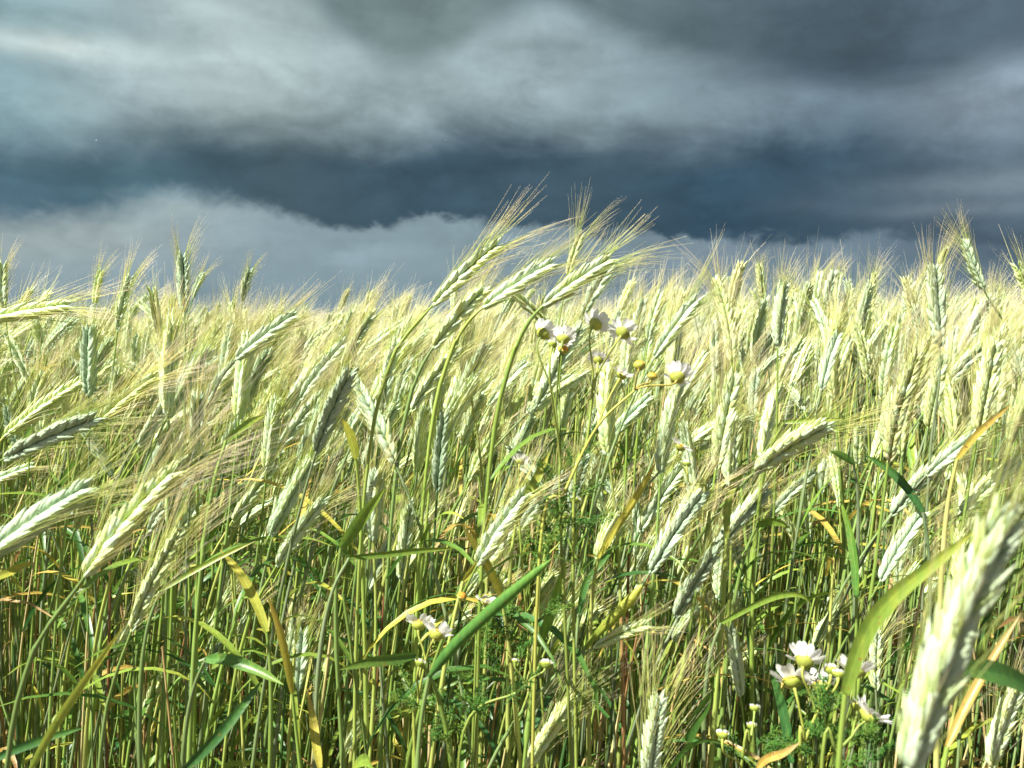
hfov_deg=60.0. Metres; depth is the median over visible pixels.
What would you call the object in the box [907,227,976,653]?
rye stalk
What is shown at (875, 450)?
rye stalk
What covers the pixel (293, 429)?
rye stalk
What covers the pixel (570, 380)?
rye stalk
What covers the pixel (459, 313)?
rye stalk
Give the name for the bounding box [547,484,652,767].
rye stalk
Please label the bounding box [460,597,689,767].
rye stalk
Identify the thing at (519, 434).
rye stalk
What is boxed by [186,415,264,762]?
rye shoot
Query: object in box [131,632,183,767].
rye stalk
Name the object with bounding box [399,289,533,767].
rye stalk
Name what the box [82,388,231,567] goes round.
rye stalk
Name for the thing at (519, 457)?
wild daisy
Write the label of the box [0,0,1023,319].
sky
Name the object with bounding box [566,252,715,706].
rye stalk
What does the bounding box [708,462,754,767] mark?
rye shoot
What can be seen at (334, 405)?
rye stalk
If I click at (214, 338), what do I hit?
rye stalk
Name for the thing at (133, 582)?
rye stalk
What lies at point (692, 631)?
rye stalk
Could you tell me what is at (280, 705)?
rye stalk
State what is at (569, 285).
rye stalk
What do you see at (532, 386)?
rye stalk
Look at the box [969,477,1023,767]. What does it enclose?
rye stalk
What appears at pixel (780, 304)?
rye stalk
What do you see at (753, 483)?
rye stalk
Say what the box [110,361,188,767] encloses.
rye stalk
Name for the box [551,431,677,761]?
rye stalk
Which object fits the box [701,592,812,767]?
rye shoot
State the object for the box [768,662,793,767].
rye shoot
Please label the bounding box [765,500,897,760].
rye stalk
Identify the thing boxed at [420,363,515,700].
rye stalk
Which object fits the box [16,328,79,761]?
rye stalk
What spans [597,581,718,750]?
rye stalk
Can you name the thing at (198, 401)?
rye stalk
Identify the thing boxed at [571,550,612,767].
rye shoot
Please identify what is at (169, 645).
rye stalk
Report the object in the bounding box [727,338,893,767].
rye stalk
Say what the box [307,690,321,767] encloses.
rye shoot
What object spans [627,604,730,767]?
rye stalk
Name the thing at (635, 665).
rye stalk
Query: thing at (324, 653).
rye stalk
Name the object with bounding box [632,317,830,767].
rye stalk
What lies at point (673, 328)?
rye stalk
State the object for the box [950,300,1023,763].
rye stalk
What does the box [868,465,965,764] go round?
rye stalk
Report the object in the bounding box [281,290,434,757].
rye stalk
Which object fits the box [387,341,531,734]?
rye stalk
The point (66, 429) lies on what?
rye stalk
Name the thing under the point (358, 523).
rye shoot
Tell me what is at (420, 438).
rye stalk
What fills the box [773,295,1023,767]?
rye stalk
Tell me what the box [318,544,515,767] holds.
rye stalk
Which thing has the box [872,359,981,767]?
rye stalk
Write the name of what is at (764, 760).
rye shoot
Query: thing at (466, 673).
rye stalk
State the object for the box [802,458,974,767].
rye stalk
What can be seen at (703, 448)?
rye stalk
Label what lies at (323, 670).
rye stalk
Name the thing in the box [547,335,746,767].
rye stalk
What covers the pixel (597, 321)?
wild daisy
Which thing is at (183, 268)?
rye stalk
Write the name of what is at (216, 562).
rye stalk
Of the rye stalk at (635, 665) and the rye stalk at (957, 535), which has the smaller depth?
the rye stalk at (957, 535)
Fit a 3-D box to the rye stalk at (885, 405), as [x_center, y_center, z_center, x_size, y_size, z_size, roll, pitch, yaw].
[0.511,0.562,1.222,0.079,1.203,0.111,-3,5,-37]
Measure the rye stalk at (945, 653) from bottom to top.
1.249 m
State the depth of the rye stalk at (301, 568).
1.33 m
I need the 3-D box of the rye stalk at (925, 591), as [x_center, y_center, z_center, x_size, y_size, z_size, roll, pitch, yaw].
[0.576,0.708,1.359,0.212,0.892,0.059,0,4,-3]
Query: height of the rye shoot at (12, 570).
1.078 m
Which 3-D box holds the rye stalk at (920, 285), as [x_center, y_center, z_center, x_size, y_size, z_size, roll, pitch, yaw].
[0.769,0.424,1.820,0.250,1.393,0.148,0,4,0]
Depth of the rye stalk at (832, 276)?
1.55 m
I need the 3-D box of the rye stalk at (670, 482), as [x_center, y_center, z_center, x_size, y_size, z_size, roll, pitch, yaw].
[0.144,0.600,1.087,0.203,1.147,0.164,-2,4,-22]
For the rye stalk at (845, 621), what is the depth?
1.49 m
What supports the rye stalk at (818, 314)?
on the ground
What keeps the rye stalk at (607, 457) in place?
on the ground
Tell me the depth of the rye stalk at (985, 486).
0.96 m
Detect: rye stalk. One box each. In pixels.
[0,234,158,743]
[0,236,123,724]
[0,274,151,329]
[0,328,90,760]
[0,340,224,767]
[0,363,115,767]
[0,365,182,461]
[0,387,202,558]
[0,449,71,484]
[0,679,23,767]
[1,322,180,767]
[4,354,312,767]
[4,403,274,767]
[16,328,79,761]
[32,458,161,758]
[34,273,191,767]
[34,573,126,767]
[35,238,117,626]
[36,378,184,704]
[37,313,139,767]
[40,302,249,766]
[44,407,213,767]
[46,317,219,767]
[46,320,150,767]
[51,354,221,767]
[58,394,231,734]
[60,349,159,767]
[62,371,147,767]
[68,374,232,745]
[69,310,281,767]
[69,429,239,767]
[70,557,198,767]
[74,277,310,767]
[80,413,360,767]
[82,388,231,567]
[87,587,164,767]
[97,442,271,767]
[102,344,296,683]
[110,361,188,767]
[112,550,267,767]
[113,620,242,767]
[115,308,208,654]
[116,301,389,767]
[121,477,227,767]
[125,311,302,759]
[125,482,193,728]
[128,323,267,767]
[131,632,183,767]
[133,295,262,767]
[135,303,244,752]
[136,286,286,727]
[142,292,280,742]
[142,575,285,767]
[143,352,333,767]
[143,388,283,767]
[147,435,296,767]
[149,258,336,767]
[149,317,304,693]
[150,328,333,754]
[151,522,310,767]
[152,394,266,767]
[161,286,257,746]
[165,302,408,767]
[166,213,256,752]
[167,555,255,752]
[176,475,289,664]
[177,254,222,673]
[179,350,337,766]
[179,431,359,749]
[181,337,326,738]
[184,271,342,755]
[185,321,305,763]
[188,281,278,683]
[197,314,343,749]
[206,332,317,640]
[209,334,385,767]
[213,295,333,767]
[214,621,354,767]
[216,310,309,747]
[218,269,334,691]
[221,434,410,767]
[222,366,427,767]
[229,476,352,760]
[230,294,452,767]
[233,371,376,767]
[233,444,297,767]
[236,247,278,690]
[237,572,325,767]
[238,296,502,741]
[241,348,368,767]
[245,489,378,767]
[253,458,342,755]
[258,587,323,767]
[259,306,391,732]
[262,597,310,767]
[273,263,430,710]
[276,592,488,767]
[278,328,380,767]
[280,319,530,708]
[281,173,579,763]
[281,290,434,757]
[286,508,387,767]
[286,553,353,715]
[288,589,328,767]
[300,320,598,767]
[302,225,525,767]
[303,325,431,710]
[305,342,410,767]
[305,496,465,767]
[308,370,453,767]
[314,582,377,767]
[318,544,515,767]
[325,299,537,767]
[333,479,462,755]
[340,684,387,767]
[344,423,475,760]
[348,319,536,767]
[350,333,552,692]
[350,455,394,742]
[352,479,481,765]
[352,483,461,766]
[355,334,502,698]
[369,307,523,750]
[371,479,540,767]
[377,458,497,767]
[379,521,531,761]
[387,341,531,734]
[389,331,647,762]
[390,353,457,767]
[390,359,520,725]
[391,538,469,767]
[393,384,533,765]
[395,539,533,767]
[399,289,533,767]
[405,430,587,767]
[409,309,499,767]
[412,217,627,767]
[418,351,523,675]
[420,243,502,767]
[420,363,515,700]
[424,560,616,767]
[427,476,646,767]
[428,288,498,695]
[431,568,584,767]
[435,405,557,767]
[439,276,634,767]
[444,433,604,767]
[445,613,567,762]
[446,382,620,767]
[449,490,596,762]
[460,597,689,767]
[465,426,566,734]
[468,188,645,719]
[474,204,689,767]
[475,414,621,759]
[478,558,582,755]
[480,359,533,702]
[488,510,588,743]
[489,588,610,746]
[489,603,601,767]
[490,473,517,734]
[491,574,520,719]
[497,222,658,767]
[500,322,722,767]
[501,335,564,760]
[512,458,648,699]
[517,640,570,745]
[518,336,654,696]
[522,641,582,762]
[524,631,664,767]
[531,337,615,727]
[531,586,633,767]
[536,509,763,767]
[536,567,663,766]
[538,439,765,767]
[539,413,651,760]
[541,380,795,767]
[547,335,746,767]
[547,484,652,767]
[550,229,780,765]
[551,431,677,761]
[555,326,702,767]
[559,416,717,767]
[561,307,701,742]
[563,274,662,759]
[563,422,676,747]
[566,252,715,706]
[568,503,673,767]
[575,295,717,767]
[577,368,702,666]
[588,449,691,702]
[593,382,803,766]
[596,315,757,762]
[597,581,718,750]
[598,298,697,767]
[601,633,769,767]
[608,430,686,724]
[613,538,645,672]
[616,477,696,763]
[621,461,818,767]
[627,355,741,677]
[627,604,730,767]
[629,438,858,767]
[630,359,922,767]
[631,456,765,767]
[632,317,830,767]
[640,266,798,767]
[643,300,863,765]
[653,308,811,720]
[656,480,724,688]
[659,522,711,763]
[662,385,722,767]
[663,362,803,613]
[665,311,782,767]
[668,489,757,767]
[671,241,833,767]
[673,228,758,742]
[673,473,723,767]
[697,293,791,767]
[699,524,793,729]
[699,582,756,767]
[702,502,841,760]
[707,376,823,767]
[724,420,785,767]
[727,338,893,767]
[731,299,842,720]
[731,323,821,627]
[733,351,854,767]
[741,250,778,717]
[744,270,923,758]
[755,602,898,767]
[761,357,1023,767]
[762,243,874,688]
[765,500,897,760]
[768,533,885,767]
[771,255,861,747]
[771,352,827,767]
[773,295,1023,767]
[774,367,872,612]
[777,407,1011,767]
[779,584,874,767]
[794,252,866,767]
[796,251,854,605]
[796,385,1023,767]
[799,430,858,767]
[802,264,935,617]
[802,308,975,756]
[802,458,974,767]
[807,410,926,766]
[807,439,883,767]
[818,367,929,767]
[827,259,925,554]
[828,433,1023,767]
[832,535,950,767]
[836,507,985,767]
[843,257,940,723]
[845,283,996,767]
[847,359,916,744]
[847,603,920,729]
[849,335,988,716]
[858,281,925,692]
[858,475,946,753]
[859,299,971,767]
[862,272,996,767]
[863,244,897,432]
[867,328,973,767]
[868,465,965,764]
[869,254,1020,754]
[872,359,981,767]
[874,307,1003,742]
[881,520,985,767]
[881,562,949,747]
[882,309,982,767]
[894,305,1001,760]
[896,336,1023,767]
[897,268,949,767]
[897,308,1014,749]
[898,312,1022,761]
[901,382,1022,767]
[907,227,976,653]
[908,423,987,759]
[913,217,1022,650]
[926,282,1023,767]
[938,203,1023,518]
[941,365,1023,764]
[942,273,1023,767]
[943,704,953,751]
[947,359,1003,762]
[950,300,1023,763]
[952,343,1023,767]
[964,285,1023,767]
[965,472,1023,691]
[968,548,1023,704]
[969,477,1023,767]
[971,288,1023,472]
[981,517,1023,766]
[981,625,1023,767]
[986,487,1022,732]
[987,541,1023,766]
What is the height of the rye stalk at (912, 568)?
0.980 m
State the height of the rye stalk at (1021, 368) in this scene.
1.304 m
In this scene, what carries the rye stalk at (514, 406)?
on the ground
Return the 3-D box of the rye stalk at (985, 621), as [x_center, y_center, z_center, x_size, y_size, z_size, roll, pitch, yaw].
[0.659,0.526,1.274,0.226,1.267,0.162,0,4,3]
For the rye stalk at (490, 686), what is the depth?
1.36 m
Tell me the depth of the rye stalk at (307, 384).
1.22 m
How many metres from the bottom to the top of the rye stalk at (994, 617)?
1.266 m
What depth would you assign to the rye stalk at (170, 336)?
0.92 m
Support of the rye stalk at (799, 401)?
on the ground
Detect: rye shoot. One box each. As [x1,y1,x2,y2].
[0,562,34,578]
[0,727,83,759]
[29,625,124,767]
[137,541,254,767]
[180,653,283,767]
[183,681,261,767]
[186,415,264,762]
[220,550,272,767]
[268,597,302,767]
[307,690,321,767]
[313,547,454,767]
[334,488,384,767]
[339,652,454,767]
[341,419,368,767]
[352,754,372,767]
[415,558,551,767]
[429,561,477,767]
[462,526,521,767]
[505,452,548,767]
[522,561,565,767]
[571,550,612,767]
[586,462,655,766]
[683,688,711,767]
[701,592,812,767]
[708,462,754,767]
[717,518,789,767]
[749,417,841,767]
[755,742,799,767]
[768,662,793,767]
[830,450,859,762]
[836,531,972,767]
[839,496,858,767]
[865,454,931,767]
[933,404,1010,767]
[940,616,1019,767]
[964,659,1023,692]
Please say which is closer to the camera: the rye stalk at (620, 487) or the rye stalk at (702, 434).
the rye stalk at (702, 434)
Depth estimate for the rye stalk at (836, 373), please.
1.26 m
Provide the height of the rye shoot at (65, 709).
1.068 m
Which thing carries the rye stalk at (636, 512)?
on the ground
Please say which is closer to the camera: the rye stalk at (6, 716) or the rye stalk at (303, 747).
the rye stalk at (6, 716)
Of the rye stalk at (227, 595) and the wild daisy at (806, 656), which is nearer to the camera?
the wild daisy at (806, 656)
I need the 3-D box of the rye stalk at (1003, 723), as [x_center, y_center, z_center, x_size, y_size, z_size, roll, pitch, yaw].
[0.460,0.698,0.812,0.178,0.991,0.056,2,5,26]
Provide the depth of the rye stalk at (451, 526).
1.23 m
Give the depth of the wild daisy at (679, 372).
0.75 m
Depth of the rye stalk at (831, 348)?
1.18 m
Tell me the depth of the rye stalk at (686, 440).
1.01 m
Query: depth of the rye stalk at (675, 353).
1.14 m
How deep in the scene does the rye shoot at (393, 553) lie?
0.82 m
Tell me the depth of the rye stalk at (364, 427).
1.36 m
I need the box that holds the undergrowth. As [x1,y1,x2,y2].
[0,387,1023,767]
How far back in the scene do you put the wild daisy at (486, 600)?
0.81 m
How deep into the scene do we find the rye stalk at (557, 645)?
1.06 m
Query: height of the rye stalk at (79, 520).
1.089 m
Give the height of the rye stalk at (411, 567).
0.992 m
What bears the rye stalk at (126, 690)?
on the ground
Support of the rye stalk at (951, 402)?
on the ground
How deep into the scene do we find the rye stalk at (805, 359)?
1.46 m
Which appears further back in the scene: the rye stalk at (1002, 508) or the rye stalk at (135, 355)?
the rye stalk at (135, 355)
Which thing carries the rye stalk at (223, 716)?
on the ground
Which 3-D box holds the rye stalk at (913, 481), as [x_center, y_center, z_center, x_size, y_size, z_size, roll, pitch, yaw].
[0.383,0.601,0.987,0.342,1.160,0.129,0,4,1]
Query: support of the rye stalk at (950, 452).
on the ground
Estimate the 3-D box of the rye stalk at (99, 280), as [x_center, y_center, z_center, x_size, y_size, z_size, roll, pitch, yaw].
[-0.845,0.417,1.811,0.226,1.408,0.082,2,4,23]
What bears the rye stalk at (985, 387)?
on the ground
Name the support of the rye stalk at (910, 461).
on the ground
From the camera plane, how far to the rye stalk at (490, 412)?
1.50 m
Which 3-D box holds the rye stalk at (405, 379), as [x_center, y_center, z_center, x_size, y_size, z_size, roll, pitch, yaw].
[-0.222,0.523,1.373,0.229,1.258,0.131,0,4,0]
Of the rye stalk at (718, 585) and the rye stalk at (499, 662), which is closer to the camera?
the rye stalk at (718, 585)
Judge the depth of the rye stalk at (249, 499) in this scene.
1.14 m
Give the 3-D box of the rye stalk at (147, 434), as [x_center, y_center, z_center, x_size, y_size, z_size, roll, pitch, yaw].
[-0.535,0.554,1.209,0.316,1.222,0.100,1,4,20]
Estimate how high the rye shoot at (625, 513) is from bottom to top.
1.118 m
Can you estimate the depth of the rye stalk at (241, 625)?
1.14 m
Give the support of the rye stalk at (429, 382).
on the ground
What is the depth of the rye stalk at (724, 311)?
1.28 m
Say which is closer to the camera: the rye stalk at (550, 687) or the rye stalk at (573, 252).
the rye stalk at (550, 687)
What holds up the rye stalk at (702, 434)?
on the ground
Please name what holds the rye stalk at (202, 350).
on the ground
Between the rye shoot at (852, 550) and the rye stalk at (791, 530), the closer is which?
the rye shoot at (852, 550)
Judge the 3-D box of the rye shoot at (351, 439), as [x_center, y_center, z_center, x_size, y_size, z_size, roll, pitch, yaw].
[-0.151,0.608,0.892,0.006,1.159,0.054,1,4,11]
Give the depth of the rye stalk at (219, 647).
1.25 m
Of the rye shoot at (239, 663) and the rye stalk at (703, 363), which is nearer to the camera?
the rye shoot at (239, 663)
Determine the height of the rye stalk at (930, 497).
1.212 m
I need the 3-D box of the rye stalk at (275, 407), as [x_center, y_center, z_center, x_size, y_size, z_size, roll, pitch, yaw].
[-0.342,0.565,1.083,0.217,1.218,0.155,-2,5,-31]
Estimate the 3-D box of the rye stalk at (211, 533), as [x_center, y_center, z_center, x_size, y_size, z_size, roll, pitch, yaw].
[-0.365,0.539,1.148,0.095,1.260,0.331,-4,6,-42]
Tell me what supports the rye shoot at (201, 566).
on the ground
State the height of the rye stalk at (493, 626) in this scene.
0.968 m
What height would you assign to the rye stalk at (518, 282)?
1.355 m
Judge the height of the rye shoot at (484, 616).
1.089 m
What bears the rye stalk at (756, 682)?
on the ground
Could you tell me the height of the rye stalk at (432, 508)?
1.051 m
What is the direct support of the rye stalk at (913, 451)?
on the ground
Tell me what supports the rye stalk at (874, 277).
on the ground
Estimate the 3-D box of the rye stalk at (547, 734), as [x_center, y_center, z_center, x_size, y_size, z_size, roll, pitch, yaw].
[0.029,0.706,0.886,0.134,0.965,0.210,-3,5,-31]
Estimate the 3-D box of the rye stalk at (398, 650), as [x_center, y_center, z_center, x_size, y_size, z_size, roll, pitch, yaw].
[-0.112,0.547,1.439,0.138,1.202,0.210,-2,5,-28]
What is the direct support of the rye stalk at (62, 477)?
on the ground
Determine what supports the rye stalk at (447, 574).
on the ground
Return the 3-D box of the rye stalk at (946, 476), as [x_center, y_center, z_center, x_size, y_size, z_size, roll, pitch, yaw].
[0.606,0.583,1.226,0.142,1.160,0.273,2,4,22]
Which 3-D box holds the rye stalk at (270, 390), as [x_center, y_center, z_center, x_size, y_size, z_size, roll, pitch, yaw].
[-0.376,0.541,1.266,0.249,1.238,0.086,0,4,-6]
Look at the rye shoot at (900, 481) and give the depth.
0.92 m
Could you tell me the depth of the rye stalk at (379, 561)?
1.10 m
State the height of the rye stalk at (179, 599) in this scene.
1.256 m
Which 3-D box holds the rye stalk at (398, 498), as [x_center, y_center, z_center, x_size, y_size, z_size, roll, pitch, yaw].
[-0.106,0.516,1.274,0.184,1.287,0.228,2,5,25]
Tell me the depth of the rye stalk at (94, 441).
1.19 m
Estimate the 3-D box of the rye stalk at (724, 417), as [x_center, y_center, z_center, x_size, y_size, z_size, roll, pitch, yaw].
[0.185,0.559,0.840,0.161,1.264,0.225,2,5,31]
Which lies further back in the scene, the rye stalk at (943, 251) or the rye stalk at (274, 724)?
the rye stalk at (943, 251)
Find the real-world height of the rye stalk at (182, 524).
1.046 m
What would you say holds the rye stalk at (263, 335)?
on the ground
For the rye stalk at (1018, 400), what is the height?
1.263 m
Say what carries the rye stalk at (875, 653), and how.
on the ground
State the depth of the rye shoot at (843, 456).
0.93 m
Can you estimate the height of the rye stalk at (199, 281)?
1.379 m
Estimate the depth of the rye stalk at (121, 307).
1.19 m
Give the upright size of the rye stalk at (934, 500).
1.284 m
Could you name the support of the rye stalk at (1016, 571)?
on the ground
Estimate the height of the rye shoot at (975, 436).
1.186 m
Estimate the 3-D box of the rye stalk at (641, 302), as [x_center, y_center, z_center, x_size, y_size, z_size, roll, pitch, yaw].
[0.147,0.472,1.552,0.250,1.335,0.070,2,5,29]
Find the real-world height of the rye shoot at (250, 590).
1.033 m
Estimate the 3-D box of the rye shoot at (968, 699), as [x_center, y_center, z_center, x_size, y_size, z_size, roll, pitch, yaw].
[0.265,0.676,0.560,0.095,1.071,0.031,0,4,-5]
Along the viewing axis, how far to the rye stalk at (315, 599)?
1.46 m
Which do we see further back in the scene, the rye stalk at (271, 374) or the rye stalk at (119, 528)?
the rye stalk at (271, 374)
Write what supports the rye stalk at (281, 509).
on the ground
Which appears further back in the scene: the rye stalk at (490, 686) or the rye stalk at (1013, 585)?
the rye stalk at (490, 686)
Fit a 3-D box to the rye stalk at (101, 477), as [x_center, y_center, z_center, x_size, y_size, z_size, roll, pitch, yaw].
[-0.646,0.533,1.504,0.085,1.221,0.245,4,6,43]
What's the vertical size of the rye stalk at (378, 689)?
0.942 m
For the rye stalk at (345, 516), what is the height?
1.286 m
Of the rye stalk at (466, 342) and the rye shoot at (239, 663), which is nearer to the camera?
the rye shoot at (239, 663)
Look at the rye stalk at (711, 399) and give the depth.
1.42 m
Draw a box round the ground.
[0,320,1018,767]
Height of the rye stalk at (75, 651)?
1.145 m
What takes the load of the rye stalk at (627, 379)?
on the ground
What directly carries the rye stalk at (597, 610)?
on the ground
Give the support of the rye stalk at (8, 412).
on the ground
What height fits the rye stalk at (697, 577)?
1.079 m
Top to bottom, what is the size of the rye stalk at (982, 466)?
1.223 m
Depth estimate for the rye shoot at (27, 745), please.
0.63 m
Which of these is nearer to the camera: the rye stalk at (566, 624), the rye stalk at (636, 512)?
the rye stalk at (636, 512)
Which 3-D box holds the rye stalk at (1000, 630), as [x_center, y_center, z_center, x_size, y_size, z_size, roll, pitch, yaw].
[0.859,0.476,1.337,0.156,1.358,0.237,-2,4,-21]
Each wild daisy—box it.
[389,613,468,767]
[446,592,538,767]
[454,592,574,767]
[468,495,612,767]
[511,453,538,767]
[525,318,609,767]
[527,360,693,767]
[561,308,637,767]
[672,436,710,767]
[716,704,782,767]
[756,641,880,767]
[820,694,895,767]
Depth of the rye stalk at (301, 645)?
1.01 m
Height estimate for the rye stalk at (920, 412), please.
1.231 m
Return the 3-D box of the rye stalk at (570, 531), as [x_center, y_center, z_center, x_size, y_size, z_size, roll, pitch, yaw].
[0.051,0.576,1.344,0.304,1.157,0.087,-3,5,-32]
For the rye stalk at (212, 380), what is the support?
on the ground
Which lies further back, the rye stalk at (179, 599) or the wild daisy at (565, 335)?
the rye stalk at (179, 599)
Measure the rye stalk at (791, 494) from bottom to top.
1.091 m
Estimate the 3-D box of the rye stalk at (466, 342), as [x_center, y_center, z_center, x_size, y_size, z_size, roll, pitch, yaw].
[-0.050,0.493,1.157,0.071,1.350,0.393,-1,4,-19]
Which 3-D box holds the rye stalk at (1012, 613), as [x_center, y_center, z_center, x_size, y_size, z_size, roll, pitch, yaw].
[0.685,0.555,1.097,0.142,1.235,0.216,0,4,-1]
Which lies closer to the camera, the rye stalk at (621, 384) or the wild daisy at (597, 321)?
the wild daisy at (597, 321)
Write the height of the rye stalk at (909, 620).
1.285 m
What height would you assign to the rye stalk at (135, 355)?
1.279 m
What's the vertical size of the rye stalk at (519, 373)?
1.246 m
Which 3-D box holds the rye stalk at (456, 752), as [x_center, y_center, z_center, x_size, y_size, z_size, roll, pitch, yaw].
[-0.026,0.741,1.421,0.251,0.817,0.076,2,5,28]
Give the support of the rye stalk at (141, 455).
on the ground
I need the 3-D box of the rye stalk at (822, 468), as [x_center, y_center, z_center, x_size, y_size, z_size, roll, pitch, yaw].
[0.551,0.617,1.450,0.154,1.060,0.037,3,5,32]
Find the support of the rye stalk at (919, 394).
on the ground
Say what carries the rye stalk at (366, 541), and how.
on the ground
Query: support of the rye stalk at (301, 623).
on the ground
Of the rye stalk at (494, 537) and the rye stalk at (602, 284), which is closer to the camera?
the rye stalk at (494, 537)
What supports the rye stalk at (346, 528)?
on the ground
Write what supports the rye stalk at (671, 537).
on the ground
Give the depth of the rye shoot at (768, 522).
0.93 m
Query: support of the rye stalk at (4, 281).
on the ground
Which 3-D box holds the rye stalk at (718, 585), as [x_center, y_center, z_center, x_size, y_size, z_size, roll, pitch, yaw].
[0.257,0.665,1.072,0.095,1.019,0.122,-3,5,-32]
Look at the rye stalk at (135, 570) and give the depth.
1.39 m
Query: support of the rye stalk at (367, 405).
on the ground
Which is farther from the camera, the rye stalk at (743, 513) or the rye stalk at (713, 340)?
the rye stalk at (713, 340)
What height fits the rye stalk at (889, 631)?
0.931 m
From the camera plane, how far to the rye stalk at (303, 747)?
1.30 m
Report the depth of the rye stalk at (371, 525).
0.88 m
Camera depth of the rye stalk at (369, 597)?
1.35 m
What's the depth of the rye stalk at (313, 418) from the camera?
1.12 m
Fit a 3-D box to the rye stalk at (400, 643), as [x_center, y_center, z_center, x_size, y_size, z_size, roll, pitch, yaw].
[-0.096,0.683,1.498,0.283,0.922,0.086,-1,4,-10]
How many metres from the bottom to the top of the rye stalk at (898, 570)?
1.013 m
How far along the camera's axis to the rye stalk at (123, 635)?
1.05 m
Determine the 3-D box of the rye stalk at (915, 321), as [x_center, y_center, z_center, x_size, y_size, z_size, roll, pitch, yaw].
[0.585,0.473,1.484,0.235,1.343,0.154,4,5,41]
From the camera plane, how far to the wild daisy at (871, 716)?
0.60 m
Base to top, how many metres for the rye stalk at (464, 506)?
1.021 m
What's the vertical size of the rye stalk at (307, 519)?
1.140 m
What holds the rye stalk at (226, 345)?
on the ground
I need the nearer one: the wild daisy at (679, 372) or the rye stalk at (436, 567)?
the wild daisy at (679, 372)
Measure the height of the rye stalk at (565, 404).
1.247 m
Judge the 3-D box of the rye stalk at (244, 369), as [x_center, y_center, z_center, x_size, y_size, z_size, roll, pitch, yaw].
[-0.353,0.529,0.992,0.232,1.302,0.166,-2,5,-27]
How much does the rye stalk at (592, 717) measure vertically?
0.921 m
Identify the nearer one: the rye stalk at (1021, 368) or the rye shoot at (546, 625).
the rye shoot at (546, 625)
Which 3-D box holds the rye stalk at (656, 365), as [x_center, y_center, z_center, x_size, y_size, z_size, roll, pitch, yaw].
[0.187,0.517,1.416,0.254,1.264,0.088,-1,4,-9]
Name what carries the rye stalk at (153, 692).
on the ground
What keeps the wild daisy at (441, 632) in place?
on the ground
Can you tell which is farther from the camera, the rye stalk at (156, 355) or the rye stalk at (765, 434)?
the rye stalk at (156, 355)
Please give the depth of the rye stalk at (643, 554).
1.13 m
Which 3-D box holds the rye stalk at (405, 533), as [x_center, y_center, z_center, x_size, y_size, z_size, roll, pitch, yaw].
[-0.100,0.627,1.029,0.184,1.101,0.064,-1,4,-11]
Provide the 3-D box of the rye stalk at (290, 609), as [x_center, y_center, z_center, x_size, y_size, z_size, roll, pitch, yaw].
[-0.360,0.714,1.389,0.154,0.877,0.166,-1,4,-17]
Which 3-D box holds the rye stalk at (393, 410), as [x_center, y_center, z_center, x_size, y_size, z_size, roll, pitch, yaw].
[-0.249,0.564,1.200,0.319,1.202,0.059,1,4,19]
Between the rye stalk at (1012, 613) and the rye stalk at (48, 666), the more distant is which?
the rye stalk at (48, 666)
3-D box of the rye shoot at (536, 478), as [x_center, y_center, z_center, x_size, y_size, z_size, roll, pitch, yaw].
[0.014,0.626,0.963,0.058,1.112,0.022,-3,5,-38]
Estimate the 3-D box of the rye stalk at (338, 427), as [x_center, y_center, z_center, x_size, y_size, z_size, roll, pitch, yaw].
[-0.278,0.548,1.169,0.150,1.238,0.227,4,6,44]
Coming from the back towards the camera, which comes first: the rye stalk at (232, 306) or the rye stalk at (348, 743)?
the rye stalk at (232, 306)
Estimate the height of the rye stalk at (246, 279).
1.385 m
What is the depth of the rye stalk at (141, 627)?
1.16 m
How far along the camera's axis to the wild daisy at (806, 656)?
0.61 m
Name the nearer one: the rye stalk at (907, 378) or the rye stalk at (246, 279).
the rye stalk at (907, 378)
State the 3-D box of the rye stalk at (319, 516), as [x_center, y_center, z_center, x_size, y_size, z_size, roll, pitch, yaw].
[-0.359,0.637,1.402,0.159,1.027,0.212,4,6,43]
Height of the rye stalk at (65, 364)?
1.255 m
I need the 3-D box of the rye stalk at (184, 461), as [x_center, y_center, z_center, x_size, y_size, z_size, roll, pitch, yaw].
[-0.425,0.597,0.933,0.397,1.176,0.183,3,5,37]
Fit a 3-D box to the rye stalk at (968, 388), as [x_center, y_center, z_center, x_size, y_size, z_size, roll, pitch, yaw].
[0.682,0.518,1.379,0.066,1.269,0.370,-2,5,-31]
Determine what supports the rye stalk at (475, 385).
on the ground
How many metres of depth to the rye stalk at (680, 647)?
1.21 m
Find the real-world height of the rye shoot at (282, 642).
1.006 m
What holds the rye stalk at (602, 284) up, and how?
on the ground
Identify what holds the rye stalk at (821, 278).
on the ground
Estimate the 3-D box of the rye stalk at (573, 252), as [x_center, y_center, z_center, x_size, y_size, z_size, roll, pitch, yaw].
[0.072,0.417,1.390,0.303,1.467,0.073,-1,4,-9]
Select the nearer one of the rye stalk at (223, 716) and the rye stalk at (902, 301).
the rye stalk at (223, 716)
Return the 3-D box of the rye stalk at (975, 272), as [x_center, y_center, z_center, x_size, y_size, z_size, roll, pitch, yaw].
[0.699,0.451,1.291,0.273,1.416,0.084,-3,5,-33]
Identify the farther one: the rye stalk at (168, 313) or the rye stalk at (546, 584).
the rye stalk at (168, 313)
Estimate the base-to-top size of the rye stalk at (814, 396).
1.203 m
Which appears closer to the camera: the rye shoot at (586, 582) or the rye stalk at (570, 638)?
the rye shoot at (586, 582)
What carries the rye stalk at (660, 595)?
on the ground
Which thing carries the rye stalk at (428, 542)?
on the ground
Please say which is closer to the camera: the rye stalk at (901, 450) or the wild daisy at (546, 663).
the wild daisy at (546, 663)
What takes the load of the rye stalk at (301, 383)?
on the ground

